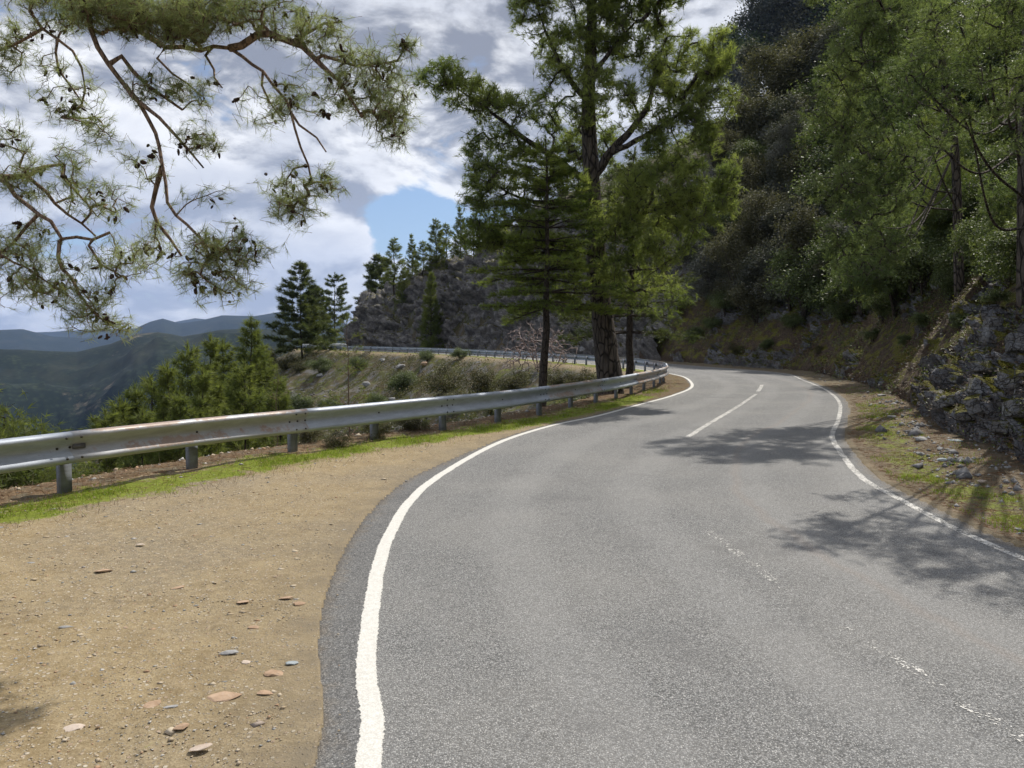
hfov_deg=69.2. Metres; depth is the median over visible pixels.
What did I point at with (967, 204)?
oak bush
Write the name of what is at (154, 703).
stone
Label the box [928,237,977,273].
oak bush
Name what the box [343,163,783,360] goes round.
cliff
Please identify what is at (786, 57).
holm oak
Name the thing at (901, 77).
pine sapling
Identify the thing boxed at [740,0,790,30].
holm oak
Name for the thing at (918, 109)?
oak bush
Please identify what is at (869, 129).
oak bush
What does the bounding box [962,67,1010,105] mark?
oak bush
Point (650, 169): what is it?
undergrowth
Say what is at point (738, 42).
oak bush
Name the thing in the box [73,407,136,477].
young pine
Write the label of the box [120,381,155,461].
young pine
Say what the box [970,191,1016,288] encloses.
pine sapling
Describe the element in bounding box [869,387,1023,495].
rubble
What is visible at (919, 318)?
oak bush
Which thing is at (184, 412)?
young pine
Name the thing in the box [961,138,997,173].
oak bush
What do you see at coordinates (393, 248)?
young pine
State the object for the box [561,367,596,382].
bush
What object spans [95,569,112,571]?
stone
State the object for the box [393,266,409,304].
young pine
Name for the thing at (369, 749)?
edge line
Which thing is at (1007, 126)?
oak bush
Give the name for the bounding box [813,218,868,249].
holm oak
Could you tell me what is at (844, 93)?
oak bush
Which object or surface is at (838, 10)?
oak bush
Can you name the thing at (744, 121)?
holm oak
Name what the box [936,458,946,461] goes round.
stone
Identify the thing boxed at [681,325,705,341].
oak bush
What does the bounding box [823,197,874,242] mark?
pine sapling
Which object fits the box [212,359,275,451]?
young pine
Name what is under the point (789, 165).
holm oak
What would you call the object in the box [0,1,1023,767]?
ground
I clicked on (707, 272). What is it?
holm oak
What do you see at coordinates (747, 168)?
holm oak
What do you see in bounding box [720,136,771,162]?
oak bush
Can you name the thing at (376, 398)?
oak bush
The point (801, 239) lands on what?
holm oak
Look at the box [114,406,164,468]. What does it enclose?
young pine
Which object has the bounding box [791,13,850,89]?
holm oak
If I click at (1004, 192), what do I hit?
pine sapling
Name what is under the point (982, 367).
rock block
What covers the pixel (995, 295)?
oak bush
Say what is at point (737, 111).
holm oak
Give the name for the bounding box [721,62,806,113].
holm oak
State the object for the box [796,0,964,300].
pine tree
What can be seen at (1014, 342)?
rock block
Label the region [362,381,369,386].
boulder
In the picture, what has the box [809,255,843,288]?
holm oak
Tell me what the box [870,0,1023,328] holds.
pine tree
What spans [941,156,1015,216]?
oak bush
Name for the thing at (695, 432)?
line
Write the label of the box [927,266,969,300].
oak bush
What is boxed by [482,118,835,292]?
scrub
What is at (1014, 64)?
oak bush
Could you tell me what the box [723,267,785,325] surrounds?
holm oak
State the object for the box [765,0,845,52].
oak bush
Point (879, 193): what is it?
pine sapling
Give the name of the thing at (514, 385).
bush
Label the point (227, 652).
stone
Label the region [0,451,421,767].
gravel
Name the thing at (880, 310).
oak bush
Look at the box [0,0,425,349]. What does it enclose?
pine tree
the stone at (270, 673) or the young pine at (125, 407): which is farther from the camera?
the young pine at (125, 407)
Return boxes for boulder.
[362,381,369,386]
[396,364,405,368]
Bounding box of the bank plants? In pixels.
[656,295,953,386]
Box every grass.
[0,386,669,519]
[834,385,1023,532]
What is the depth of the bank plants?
44.68 m
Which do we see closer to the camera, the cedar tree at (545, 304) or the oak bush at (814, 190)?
the cedar tree at (545, 304)
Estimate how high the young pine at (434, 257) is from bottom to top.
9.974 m
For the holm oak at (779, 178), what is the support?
on the ground at (70, 379)
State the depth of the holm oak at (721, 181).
67.59 m
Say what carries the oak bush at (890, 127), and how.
on the ground at (70, 379)
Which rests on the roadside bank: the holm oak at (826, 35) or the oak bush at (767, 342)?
the oak bush at (767, 342)
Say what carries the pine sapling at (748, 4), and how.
on the ground at (70, 379)
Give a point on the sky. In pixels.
(398, 196)
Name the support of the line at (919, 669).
on the road
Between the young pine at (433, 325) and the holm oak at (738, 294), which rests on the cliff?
the young pine at (433, 325)
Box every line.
[346,350,693,767]
[362,349,1023,559]
[685,394,755,436]
[701,529,781,589]
[834,627,941,684]
[955,701,1022,740]
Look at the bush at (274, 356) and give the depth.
128.25 m
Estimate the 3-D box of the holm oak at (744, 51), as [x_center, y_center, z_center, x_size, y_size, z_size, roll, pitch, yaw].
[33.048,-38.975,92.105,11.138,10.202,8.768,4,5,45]
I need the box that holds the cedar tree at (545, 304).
[465,138,640,406]
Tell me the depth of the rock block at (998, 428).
12.43 m
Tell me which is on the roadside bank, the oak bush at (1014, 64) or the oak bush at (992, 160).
the oak bush at (992, 160)
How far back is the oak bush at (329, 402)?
84.85 m
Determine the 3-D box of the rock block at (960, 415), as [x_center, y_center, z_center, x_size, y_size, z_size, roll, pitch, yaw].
[8.900,0.665,14.427,0.409,0.350,0.493,-13,-5,44]
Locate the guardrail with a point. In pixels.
(61, 451)
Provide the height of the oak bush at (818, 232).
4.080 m
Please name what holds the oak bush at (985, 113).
on the ground at (70, 379)
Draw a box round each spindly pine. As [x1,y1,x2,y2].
[261,364,287,447]
[320,313,384,438]
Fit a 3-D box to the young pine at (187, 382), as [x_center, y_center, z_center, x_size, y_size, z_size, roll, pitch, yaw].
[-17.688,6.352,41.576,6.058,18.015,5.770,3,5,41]
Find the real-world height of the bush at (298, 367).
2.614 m
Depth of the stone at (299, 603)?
5.81 m
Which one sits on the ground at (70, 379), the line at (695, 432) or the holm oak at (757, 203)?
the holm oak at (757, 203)
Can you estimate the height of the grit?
0.024 m
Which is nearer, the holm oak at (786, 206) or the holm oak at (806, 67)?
the holm oak at (786, 206)
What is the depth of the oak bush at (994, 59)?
50.95 m
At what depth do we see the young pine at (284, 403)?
48.09 m
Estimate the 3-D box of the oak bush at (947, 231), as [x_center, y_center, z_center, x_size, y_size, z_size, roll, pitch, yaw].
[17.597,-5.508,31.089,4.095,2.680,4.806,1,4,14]
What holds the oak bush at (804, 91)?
on the ground at (70, 379)
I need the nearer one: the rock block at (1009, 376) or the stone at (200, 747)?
the stone at (200, 747)
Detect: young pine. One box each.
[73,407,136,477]
[95,392,149,473]
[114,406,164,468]
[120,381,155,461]
[126,369,169,459]
[149,354,198,461]
[150,388,202,463]
[157,339,225,453]
[170,364,229,461]
[190,332,243,451]
[208,336,254,451]
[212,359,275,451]
[229,315,282,447]
[254,340,286,443]
[259,372,298,446]
[377,237,406,294]
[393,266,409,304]
[401,233,421,285]
[410,240,432,275]
[417,271,444,347]
[421,217,448,279]
[435,222,458,257]
[447,208,470,258]
[460,212,476,257]
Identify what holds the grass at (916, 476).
on the ground at (70, 379)
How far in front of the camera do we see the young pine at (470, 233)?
110.57 m
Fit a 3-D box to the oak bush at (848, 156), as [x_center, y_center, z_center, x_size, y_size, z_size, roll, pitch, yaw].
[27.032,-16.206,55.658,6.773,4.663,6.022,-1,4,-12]
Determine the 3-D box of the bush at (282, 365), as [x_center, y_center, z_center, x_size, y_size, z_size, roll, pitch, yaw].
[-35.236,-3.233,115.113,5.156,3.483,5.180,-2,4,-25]
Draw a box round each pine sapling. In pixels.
[0,387,74,488]
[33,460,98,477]
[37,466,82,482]
[84,461,123,473]
[736,0,761,10]
[820,72,872,146]
[820,186,936,318]
[823,142,863,195]
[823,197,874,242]
[824,130,885,210]
[837,0,923,43]
[851,0,916,64]
[853,51,942,130]
[853,156,904,222]
[860,93,979,189]
[861,57,936,108]
[866,143,978,231]
[903,142,997,237]
[914,127,1005,178]
[919,0,1004,32]
[925,21,997,106]
[958,162,1016,257]
[968,0,1022,63]
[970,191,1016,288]
[977,57,1019,150]
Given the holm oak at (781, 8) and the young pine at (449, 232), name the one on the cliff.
the young pine at (449, 232)
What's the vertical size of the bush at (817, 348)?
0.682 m
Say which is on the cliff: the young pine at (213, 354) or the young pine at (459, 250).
the young pine at (459, 250)
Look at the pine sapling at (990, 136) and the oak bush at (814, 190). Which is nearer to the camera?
the pine sapling at (990, 136)
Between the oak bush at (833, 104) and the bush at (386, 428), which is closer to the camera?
the bush at (386, 428)
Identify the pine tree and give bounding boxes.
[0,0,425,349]
[262,259,343,357]
[295,285,341,343]
[320,272,352,345]
[353,252,397,305]
[404,0,748,395]
[555,144,701,388]
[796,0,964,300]
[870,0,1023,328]
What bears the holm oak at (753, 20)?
on the ground at (70, 379)
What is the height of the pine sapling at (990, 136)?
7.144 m
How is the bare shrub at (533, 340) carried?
on the ground at (70, 379)
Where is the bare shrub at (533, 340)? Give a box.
[498,323,577,371]
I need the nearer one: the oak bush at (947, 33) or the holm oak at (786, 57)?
the oak bush at (947, 33)
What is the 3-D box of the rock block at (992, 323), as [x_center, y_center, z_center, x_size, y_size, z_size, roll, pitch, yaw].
[10.568,-1.260,16.134,0.486,0.806,0.440,4,9,11]
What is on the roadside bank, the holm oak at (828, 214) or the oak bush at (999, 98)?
the holm oak at (828, 214)
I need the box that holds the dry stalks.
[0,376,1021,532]
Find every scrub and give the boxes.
[95,349,595,471]
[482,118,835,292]
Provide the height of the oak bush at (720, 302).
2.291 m
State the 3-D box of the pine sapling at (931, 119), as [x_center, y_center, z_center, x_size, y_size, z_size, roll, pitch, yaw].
[24.131,-12.770,43.027,6.144,7.714,6.875,0,4,-5]
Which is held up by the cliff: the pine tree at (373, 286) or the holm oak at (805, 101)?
the pine tree at (373, 286)
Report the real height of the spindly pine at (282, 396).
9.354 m
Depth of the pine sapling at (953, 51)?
52.10 m
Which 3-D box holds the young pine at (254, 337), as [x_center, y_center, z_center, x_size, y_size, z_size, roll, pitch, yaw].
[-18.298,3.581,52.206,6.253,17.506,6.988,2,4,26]
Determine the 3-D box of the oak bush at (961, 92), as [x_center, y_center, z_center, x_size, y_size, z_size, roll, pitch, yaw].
[32.224,-19.430,51.174,7.218,5.666,6.418,1,4,18]
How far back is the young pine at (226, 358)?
47.90 m
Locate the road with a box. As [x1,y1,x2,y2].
[313,348,1023,767]
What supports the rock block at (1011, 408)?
on the roadside bank
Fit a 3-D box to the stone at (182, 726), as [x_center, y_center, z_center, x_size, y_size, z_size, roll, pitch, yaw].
[-1.769,1.834,3.973,0.057,0.013,0.083,2,7,38]
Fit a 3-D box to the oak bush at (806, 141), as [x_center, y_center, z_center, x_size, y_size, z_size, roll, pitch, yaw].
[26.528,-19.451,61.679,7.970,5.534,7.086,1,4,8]
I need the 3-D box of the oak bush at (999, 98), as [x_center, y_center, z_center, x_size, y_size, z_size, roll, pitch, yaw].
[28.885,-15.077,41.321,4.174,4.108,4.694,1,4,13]
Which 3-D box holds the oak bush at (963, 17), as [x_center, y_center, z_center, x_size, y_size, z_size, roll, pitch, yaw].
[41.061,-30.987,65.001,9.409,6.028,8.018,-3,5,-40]
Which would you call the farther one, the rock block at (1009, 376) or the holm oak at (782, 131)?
the holm oak at (782, 131)
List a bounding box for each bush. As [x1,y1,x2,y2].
[264,346,285,364]
[270,353,298,371]
[287,359,309,372]
[287,391,315,409]
[297,430,324,443]
[303,356,332,372]
[315,398,340,407]
[320,428,353,448]
[345,355,366,370]
[357,422,393,439]
[361,390,387,403]
[383,369,419,394]
[391,418,432,430]
[418,348,435,361]
[421,364,471,394]
[442,390,460,395]
[449,348,471,357]
[456,363,498,394]
[487,368,533,390]
[538,367,574,384]
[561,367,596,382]
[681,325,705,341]
[700,190,745,240]
[701,316,722,331]
[703,14,777,79]
[705,289,735,316]
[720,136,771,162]
[725,342,743,353]
[759,338,774,349]
[762,243,844,319]
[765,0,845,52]
[777,311,806,330]
[782,53,855,99]
[784,111,846,166]
[785,155,863,213]
[787,89,845,154]
[791,124,879,175]
[799,229,852,271]
[803,211,868,246]
[803,256,822,279]
[808,66,901,120]
[811,0,871,37]
[811,17,882,66]
[813,252,878,316]
[813,345,824,352]
[824,299,855,325]
[826,135,878,173]
[834,116,901,151]
[841,55,901,85]
[843,156,912,204]
[856,117,968,169]
[856,326,879,341]
[859,295,891,322]
[860,214,949,292]
[862,115,961,149]
[867,12,957,63]
[878,18,969,67]
[884,223,968,272]
[884,228,947,295]
[896,334,911,345]
[901,96,982,118]
[904,107,968,135]
[907,311,930,330]
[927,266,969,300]
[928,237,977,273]
[929,55,1014,119]
[931,35,1020,105]
[934,190,988,230]
[939,0,1009,37]
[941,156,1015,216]
[941,214,989,281]
[946,114,1008,149]
[948,312,968,331]
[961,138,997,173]
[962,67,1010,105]
[964,215,1016,288]
[967,94,1003,136]
[968,136,1016,180]
[969,183,1015,247]
[970,264,992,280]
[973,159,1016,196]
[977,287,1014,305]
[985,100,1018,144]
[986,83,1019,114]
[989,47,1021,101]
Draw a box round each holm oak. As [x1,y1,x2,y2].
[668,220,732,272]
[681,239,734,300]
[692,126,746,174]
[699,160,747,210]
[700,228,770,308]
[705,86,763,154]
[706,182,800,272]
[711,218,781,262]
[715,153,781,214]
[718,0,827,45]
[718,64,763,92]
[720,88,764,139]
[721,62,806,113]
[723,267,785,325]
[729,227,792,301]
[731,28,804,95]
[734,16,844,94]
[734,150,799,195]
[738,189,799,220]
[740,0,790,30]
[740,86,819,154]
[745,6,832,53]
[746,155,810,204]
[748,88,818,146]
[749,228,788,248]
[756,196,833,256]
[759,260,808,310]
[762,109,812,163]
[765,192,820,243]
[769,195,833,265]
[774,0,851,33]
[774,141,833,207]
[782,57,825,97]
[789,90,837,110]
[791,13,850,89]
[798,205,838,221]
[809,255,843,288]
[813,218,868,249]
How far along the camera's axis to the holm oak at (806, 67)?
79.84 m
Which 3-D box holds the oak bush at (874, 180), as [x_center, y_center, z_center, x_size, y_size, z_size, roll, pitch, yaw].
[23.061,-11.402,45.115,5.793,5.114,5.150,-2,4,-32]
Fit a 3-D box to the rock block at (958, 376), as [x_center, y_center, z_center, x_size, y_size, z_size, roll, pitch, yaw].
[9.664,-0.151,16.052,0.373,0.269,0.423,3,14,-13]
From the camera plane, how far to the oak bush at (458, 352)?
80.31 m
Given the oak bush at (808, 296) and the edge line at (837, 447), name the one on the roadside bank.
the oak bush at (808, 296)
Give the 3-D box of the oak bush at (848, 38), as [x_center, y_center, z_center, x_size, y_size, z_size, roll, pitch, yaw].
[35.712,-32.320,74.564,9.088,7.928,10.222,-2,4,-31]
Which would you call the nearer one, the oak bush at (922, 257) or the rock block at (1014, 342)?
the rock block at (1014, 342)
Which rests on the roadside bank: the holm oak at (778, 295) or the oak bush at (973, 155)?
the holm oak at (778, 295)
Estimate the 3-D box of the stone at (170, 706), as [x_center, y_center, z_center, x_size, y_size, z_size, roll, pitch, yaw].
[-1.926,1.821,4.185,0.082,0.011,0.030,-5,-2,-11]
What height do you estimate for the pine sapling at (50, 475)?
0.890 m
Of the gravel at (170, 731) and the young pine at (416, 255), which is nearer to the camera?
the gravel at (170, 731)
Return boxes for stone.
[63,723,84,731]
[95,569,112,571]
[143,699,160,707]
[163,705,177,707]
[173,723,188,729]
[189,743,211,751]
[207,691,241,701]
[219,650,237,654]
[248,625,258,628]
[257,690,272,694]
[264,669,282,676]
[279,596,292,598]
[285,661,298,664]
[293,601,305,604]
[915,436,927,440]
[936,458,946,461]
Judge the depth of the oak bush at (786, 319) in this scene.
47.06 m
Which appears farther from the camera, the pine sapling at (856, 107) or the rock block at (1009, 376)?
the pine sapling at (856, 107)
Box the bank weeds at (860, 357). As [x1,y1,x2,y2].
[639,261,1023,449]
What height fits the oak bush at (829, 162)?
6.077 m
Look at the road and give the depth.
5.78 m
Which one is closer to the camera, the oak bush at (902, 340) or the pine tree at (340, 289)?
the oak bush at (902, 340)
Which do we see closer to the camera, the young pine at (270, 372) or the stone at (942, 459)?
the stone at (942, 459)
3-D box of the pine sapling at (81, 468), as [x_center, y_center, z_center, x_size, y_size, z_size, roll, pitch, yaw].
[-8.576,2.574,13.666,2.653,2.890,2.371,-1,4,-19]
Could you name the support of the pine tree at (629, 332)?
on the ground at (70, 379)
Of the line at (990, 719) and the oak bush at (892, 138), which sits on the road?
the line at (990, 719)
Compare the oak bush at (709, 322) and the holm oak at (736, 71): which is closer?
the oak bush at (709, 322)
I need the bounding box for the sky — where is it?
[0,0,969,331]
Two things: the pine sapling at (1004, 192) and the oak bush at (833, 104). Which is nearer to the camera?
the pine sapling at (1004, 192)
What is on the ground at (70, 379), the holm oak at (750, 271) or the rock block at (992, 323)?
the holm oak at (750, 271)
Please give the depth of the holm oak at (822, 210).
54.07 m
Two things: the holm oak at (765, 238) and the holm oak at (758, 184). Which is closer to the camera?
the holm oak at (765, 238)
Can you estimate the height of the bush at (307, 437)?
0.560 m
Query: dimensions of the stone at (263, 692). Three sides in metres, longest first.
0.095 x 0.062 x 0.014 m
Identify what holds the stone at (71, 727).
on the ground at (70, 379)
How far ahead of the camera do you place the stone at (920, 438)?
14.10 m
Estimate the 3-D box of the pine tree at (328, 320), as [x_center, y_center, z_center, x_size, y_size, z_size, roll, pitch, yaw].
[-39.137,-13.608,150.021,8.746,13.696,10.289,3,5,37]
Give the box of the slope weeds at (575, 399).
[23,394,593,485]
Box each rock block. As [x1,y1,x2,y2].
[933,395,955,409]
[947,371,963,383]
[954,410,975,422]
[962,385,982,414]
[965,377,986,395]
[971,359,996,374]
[977,415,1010,435]
[981,314,1009,343]
[997,363,1023,388]
[998,332,1023,357]
[1002,381,1023,417]
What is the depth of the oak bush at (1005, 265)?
16.80 m
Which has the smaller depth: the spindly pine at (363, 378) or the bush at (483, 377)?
the spindly pine at (363, 378)
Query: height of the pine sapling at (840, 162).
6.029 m
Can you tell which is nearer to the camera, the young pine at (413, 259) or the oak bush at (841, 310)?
the oak bush at (841, 310)
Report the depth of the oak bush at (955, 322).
21.81 m
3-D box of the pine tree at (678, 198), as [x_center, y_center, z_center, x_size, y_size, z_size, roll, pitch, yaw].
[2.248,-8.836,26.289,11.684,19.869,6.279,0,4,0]
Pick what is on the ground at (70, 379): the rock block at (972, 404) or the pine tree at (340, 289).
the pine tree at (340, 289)
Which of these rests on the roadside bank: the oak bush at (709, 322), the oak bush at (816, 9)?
the oak bush at (709, 322)
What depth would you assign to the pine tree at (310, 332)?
116.55 m
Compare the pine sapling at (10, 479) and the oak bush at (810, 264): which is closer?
the pine sapling at (10, 479)
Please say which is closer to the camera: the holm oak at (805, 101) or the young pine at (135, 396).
the young pine at (135, 396)
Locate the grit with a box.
[333,410,604,763]
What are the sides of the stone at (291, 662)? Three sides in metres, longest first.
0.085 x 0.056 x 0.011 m
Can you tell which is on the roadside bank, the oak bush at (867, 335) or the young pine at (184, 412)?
the oak bush at (867, 335)
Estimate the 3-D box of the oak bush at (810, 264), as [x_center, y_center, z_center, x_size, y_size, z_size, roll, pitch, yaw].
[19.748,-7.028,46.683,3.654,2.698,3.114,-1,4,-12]
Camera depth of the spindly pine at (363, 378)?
30.07 m
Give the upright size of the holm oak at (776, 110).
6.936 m
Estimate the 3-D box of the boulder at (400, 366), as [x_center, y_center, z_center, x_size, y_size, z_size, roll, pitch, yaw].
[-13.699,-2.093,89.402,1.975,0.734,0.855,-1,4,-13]
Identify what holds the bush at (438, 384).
on the ground at (70, 379)
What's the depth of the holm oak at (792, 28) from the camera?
384.39 m
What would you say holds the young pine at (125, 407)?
on the ground at (70, 379)
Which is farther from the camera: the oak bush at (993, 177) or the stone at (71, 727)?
the oak bush at (993, 177)
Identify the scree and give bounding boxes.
[16,401,574,489]
[280,380,427,432]
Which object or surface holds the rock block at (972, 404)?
on the roadside bank
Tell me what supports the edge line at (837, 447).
on the road
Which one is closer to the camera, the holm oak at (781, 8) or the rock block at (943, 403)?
the rock block at (943, 403)
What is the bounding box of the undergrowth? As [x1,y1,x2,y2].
[383,4,1005,302]
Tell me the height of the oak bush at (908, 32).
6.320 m
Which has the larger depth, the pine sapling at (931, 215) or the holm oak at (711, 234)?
the holm oak at (711, 234)
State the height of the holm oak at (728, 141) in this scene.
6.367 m
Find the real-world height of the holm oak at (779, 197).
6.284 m
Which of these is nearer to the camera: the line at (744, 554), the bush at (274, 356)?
the line at (744, 554)
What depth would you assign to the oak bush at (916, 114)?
51.43 m
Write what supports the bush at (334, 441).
on the ground at (70, 379)
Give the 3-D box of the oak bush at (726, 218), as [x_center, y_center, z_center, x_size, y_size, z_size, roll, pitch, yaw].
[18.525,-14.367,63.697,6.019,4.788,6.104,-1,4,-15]
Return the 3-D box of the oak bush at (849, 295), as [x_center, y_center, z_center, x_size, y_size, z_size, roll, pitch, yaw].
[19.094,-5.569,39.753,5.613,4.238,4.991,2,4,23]
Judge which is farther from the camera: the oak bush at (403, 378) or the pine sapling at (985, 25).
the oak bush at (403, 378)
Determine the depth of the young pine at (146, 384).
39.94 m
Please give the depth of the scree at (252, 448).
13.74 m
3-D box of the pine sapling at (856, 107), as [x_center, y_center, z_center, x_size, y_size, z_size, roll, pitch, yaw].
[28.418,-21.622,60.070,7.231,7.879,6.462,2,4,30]
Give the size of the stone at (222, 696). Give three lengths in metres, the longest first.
0.195 x 0.104 x 0.022 m
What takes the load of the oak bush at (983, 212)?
on the roadside bank
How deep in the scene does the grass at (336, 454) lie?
12.99 m
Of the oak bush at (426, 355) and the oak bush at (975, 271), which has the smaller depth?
the oak bush at (975, 271)
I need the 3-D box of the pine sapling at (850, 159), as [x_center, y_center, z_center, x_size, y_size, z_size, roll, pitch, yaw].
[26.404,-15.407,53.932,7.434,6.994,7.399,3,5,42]
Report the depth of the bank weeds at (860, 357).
31.46 m
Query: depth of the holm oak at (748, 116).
73.76 m
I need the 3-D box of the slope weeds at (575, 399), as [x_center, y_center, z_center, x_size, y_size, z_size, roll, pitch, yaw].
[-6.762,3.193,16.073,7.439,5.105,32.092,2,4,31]
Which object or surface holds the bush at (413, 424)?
on the ground at (70, 379)
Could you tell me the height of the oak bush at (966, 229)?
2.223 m
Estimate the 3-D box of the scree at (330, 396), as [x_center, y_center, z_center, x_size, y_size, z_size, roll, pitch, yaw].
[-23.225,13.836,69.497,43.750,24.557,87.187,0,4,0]
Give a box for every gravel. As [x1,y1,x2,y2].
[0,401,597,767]
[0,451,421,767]
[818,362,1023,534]
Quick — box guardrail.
[0,343,668,493]
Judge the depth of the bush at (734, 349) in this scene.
51.59 m
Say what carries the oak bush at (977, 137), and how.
on the ground at (70, 379)
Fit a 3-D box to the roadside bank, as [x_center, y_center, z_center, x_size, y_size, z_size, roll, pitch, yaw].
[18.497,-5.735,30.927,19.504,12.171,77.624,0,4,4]
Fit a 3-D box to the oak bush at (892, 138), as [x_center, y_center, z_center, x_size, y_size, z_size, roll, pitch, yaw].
[26.871,-14.945,49.982,8.078,5.948,9.480,-2,4,-31]
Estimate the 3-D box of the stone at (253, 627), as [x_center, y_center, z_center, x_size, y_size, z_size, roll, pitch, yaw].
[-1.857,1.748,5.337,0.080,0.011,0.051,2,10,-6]
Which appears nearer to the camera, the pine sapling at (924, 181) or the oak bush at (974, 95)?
the pine sapling at (924, 181)
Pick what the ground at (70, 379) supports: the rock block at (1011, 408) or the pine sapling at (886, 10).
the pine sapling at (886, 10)
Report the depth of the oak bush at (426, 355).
86.03 m
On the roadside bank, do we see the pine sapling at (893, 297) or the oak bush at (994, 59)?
the pine sapling at (893, 297)
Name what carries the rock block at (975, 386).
on the roadside bank
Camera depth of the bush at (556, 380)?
48.52 m
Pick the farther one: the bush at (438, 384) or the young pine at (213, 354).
the bush at (438, 384)
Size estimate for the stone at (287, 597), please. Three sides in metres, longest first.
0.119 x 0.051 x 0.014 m
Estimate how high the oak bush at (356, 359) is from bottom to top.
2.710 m
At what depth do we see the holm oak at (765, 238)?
56.95 m
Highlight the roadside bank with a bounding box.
[639,259,1023,463]
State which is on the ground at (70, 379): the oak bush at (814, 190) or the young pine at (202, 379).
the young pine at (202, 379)
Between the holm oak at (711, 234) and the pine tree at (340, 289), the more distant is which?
the pine tree at (340, 289)
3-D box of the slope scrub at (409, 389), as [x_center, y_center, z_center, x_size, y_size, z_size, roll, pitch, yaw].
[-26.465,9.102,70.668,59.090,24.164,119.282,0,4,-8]
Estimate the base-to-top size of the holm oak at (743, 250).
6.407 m
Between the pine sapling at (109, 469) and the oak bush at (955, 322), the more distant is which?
the oak bush at (955, 322)
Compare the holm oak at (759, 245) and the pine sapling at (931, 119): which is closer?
the pine sapling at (931, 119)
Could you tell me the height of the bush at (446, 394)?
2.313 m

